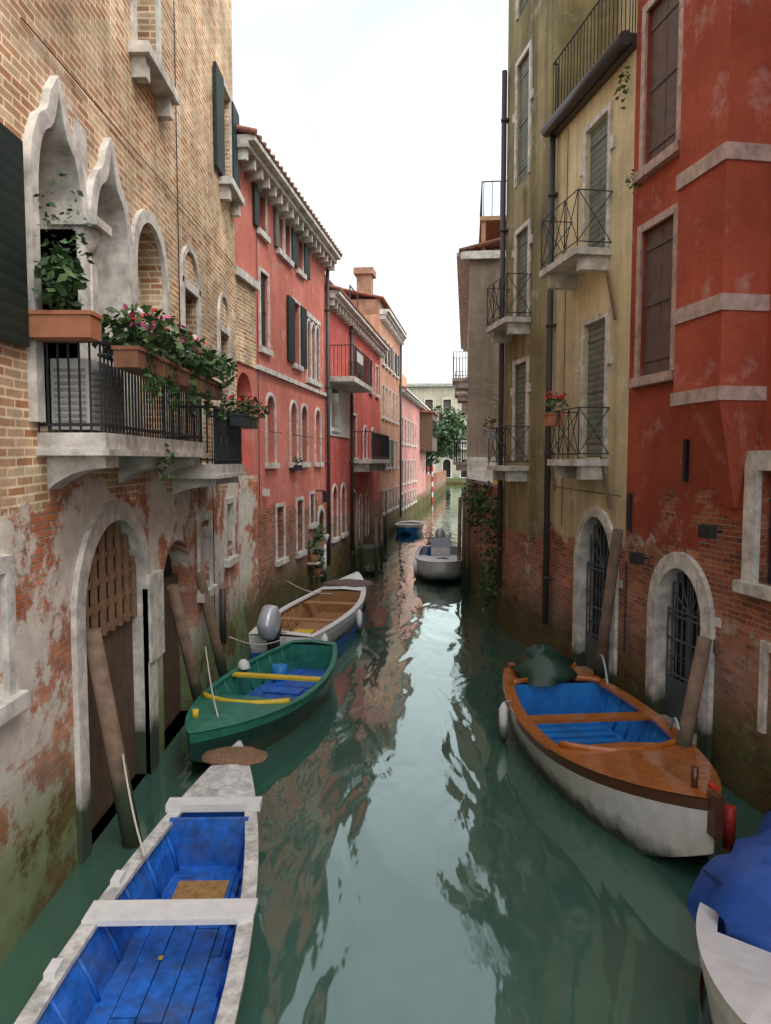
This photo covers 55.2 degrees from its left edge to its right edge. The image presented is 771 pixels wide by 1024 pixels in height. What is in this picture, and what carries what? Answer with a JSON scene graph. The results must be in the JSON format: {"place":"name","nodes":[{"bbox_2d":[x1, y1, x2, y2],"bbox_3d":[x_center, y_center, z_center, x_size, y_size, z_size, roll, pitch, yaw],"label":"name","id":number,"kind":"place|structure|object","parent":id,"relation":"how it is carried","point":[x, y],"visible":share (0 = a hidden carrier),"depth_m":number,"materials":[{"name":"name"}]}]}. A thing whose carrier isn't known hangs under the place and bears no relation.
{"place":"outdoors","nodes":[
{"label":"outdoors","id":0,"kind":"place"},
{"bbox_2d":[122,549,461,855],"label":"mooring lines","id":1,"kind":"object","parent":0,"point":[134,818],"visible":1,"depth_m":6.78,"materials":[{"name":"fabric"}]},
{"bbox_2d":[231,0,508,382],"label":"sky","id":2,"kind":"structure","parent":0,"point":[385,116],"materials":[{"name":"white"}]},
{"bbox_2d":[0,484,763,1023],"bbox_3d":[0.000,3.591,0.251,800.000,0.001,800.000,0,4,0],"label":"canal water","id":3,"kind":"structure","parent":0,"point":[432,848],"depth_m":6.56,"materials":[{"name":"green liquid"}]},
{"bbox_2d":[0,0,246,965],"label":"building","id":4,"kind":"structure","parent":3,"relation":"on","point":[123,115],"depth_m":7.04,"materials":[{"name":"brick"}]},
{"bbox_2d":[28,59,641,615],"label":"plants","id":5,"kind":"object","parent":4,"relation":"attached to","point":[160,355],"visible":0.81,"depth_m":6.63,"materials":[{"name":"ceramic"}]},
{"bbox_2d":[14,740,267,1023],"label":"boat","id":6,"kind":"object","parent":3,"relation":"on","point":[162,934],"visible":1,"depth_m":5.25,"materials":[{"name":"wood"}]},
{"bbox_2d":[185,639,336,763],"bbox_3d":[-1.700,2.628,10.464,1.529,0.738,4.666,1,4,12],"label":"green boat","id":7,"kind":"object","parent":3,"relation":"on","point":[265,700],"visible":0.98,"depth_m":9.99,"materials":[{"name":"green wood"}]},
{"bbox_2d":[234,125,342,648],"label":"building","id":8,"kind":"structure","parent":3,"relation":"on","point":[288,253],"depth_m":16.55,"materials":[{"name":"red paint"}]},
{"bbox_2d":[249,572,372,658],"bbox_3d":[-1.280,2.010,15.707,1.692,1.259,6.833,1,4,11],"label":"outboard boat","id":9,"kind":"object","parent":3,"relation":"on","point":[336,616],"visible":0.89,"depth_m":15.36,"materials":[{"name":"white wood"}]},
{"bbox_2d":[325,274,389,580],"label":"building","id":10,"kind":"structure","parent":3,"relation":"on","point":[359,442],"depth_m":25.19,"materials":[{"name":"red paint"}]},
{"bbox_2d":[364,309,406,537],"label":"building","id":11,"kind":"structure","parent":3,"relation":"on","point":[386,325],"depth_m":36.30,"materials":[{"name":"orange paint"}]},
{"bbox_2d":[341,267,445,521],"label":"building","id":12,"kind":"structure","parent":3,"relation":"on","point":[419,428],"depth_m":46.72,"materials":[{"name":"pink paint"}]},
{"bbox_2d":[86,466,711,848],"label":"mooring posts","id":13,"kind":"object","parent":3,"relation":"in","point":[108,719],"visible":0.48,"depth_m":8.11,"materials":[{"name":"brown wood"}]},
{"bbox_2d":[395,520,423,533],"bbox_3d":[1.200,0.809,37.347,1.430,0.616,3.635,1,4,8],"label":"boat","id":14,"kind":"object","parent":3,"relation":"on","point":[410,527],"visible":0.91,"depth_m":36.24,"materials":[{"name":"wood"}]},
{"bbox_2d":[407,383,466,483],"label":"building","id":15,"kind":"structure","parent":3,"relation":"in","point":[434,394],"depth_m":114.15,"materials":[{"name":"white paint"}]},
{"bbox_2d":[413,528,461,581],"bbox_3d":[1.792,1.402,24.010,1.680,1.382,5.721,0,4,4],"label":"motorboat","id":16,"kind":"object","parent":3,"relation":"on","point":[435,560],"visible":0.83,"depth_m":22.44,"materials":[{"name":"white plastic"}]},
{"bbox_2d":[452,180,506,626],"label":"building","id":17,"kind":"structure","parent":3,"relation":"on","point":[478,269],"depth_m":21.49,"materials":[{"name":"paint"}]},
{"bbox_2d":[485,0,637,689],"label":"building","id":18,"kind":"structure","parent":3,"relation":"on","point":[561,325],"depth_m":12.41,"materials":[{"name":"paint"}]},
{"bbox_2d":[499,643,735,856],"bbox_3d":[2.407,2.564,8.532,1.908,1.134,5.014,0,4,0],"label":"boat","id":19,"kind":"object","parent":3,"relation":"on","point":[604,755],"visible":0.98,"depth_m":7.67,"materials":[{"name":"brown wood"}]},
{"bbox_2d":[618,0,770,815],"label":"building","id":20,"kind":"structure","parent":3,"relation":"on","point":[698,533],"depth_m":7.91,"materials":[{"name":"red paint"}]},
{"bbox_2d":[687,811,770,1023],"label":"covered boat","id":21,"kind":"object","parent":3,"relation":"on","point":[729,903],"visible":1,"depth_m":4.79,"materials":[{"name":"blue fabric"}]},
{"bbox_2d":[426,405,466,468],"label":"garden tree","id":22,"kind":"object","parent":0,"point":[450,429],"visible":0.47,"depth_m":64.21,"materials":[{"name":"green plant"}]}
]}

